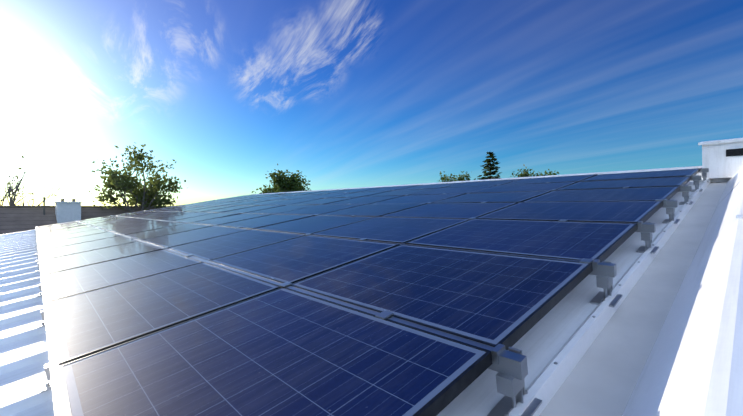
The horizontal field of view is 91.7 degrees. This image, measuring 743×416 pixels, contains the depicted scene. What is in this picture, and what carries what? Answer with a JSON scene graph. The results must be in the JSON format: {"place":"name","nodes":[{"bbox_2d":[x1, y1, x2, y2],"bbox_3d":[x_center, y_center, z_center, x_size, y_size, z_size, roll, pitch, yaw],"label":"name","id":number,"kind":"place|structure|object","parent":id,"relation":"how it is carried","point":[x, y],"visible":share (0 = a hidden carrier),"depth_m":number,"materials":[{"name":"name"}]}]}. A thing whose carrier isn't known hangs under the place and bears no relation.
{"place":"outdoors","nodes":[
{"label":"outdoors","id":0,"kind":"place"},
{"bbox_2d":[0,0,742,205],"label":"sky","id":1,"kind":"structure","parent":0,"point":[341,94],"materials":[{"name":"blue"}]},
{"label":"ground","id":2,"kind":"structure","parent":0,"visible":0},
{"bbox_2d":[0,155,68,205],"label":"bare tree","id":3,"kind":"object","parent":2,"relation":"on","point":[14,192],"visible":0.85,"depth_m":28.41,"materials":[{"name":"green plant"}]},
{"bbox_2d":[0,197,169,234],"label":"long neighbour house","id":4,"kind":"structure","parent":2,"relation":"on","point":[13,219],"depth_m":24.28,"materials":[{"name":"brown tile"}]},
{"bbox_2d":[89,142,187,212],"bbox_3d":[-18.618,0.993,28.554,6.176,12.432,7.706,0,0,21],"label":"leafy tree","id":5,"kind":"object","parent":2,"relation":"on","point":[148,197],"visible":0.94,"depth_m":28.08,"materials":[{"name":"green plant"}]},
{"bbox_2d":[251,164,310,193],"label":"dark tree","id":6,"kind":"object","parent":2,"relation":"on","point":[288,184],"visible":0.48,"depth_m":49.11,"materials":[{"name":"green plant"}]},
{"bbox_2d":[439,171,475,181],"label":"tree","id":7,"kind":"object","parent":2,"relation":"on","point":[452,179],"visible":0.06,"depth_m":63.76,"materials":[{"name":"green plant"}]},
{"bbox_2d":[477,152,502,179],"bbox_3d":[12.316,0.588,37.554,7.040,13.232,6.398,0,0,-16],"label":"conifer","id":8,"kind":"object","parent":2,"relation":"on","point":[489,166],"visible":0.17,"depth_m":37.72,"materials":[{"name":"green plant"}]},
{"bbox_2d":[510,165,558,177],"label":"tree","id":9,"kind":"object","parent":2,"relation":"on","point":[525,173],"visible":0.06,"depth_m":55.61,"materials":[{"name":"green plant"}]},
{"bbox_2d":[539,182,737,415],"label":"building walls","id":10,"kind":"structure","parent":2,"relation":"on","point":[602,378],"depth_m":1.57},
{"bbox_2d":[0,178,702,415],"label":"roof sheet","id":11,"kind":"object","parent":10,"relation":"on","point":[24,355],"depth_m":1.84,"materials":[{"name":"white metal"}]},
{"bbox_2d":[0,182,704,364],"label":"roof fixings","id":12,"kind":"object","parent":11,"relation":"on","point":[556,363],"visible":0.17,"depth_m":2.81,"materials":[{"name":"metal"}]},
{"bbox_2d":[35,168,709,415],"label":"mounting rails","id":13,"kind":"object","parent":11,"relation":"on","point":[510,366],"visible":0.29,"depth_m":1.71,"materials":[{"name":"metal"}]},
{"bbox_2d":[37,168,699,415],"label":"solar panels","id":14,"kind":"object","parent":13,"relation":"on","point":[141,328],"visible":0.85,"depth_m":1.91,"materials":[{"name":"blue glass"}]},
{"bbox_2d":[0,138,742,236],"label":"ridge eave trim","id":15,"kind":"structure","parent":10,"relation":"on","point":[722,160],"depth_m":5.25,"materials":[{"name":"white metal"}]},
{"bbox_2d":[508,167,742,415],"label":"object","id":16,"kind":"structure","parent":10,"relation":"attached to","point":[693,366],"depth_m":1.21,"materials":[{"name":"white metal"}]}
]}

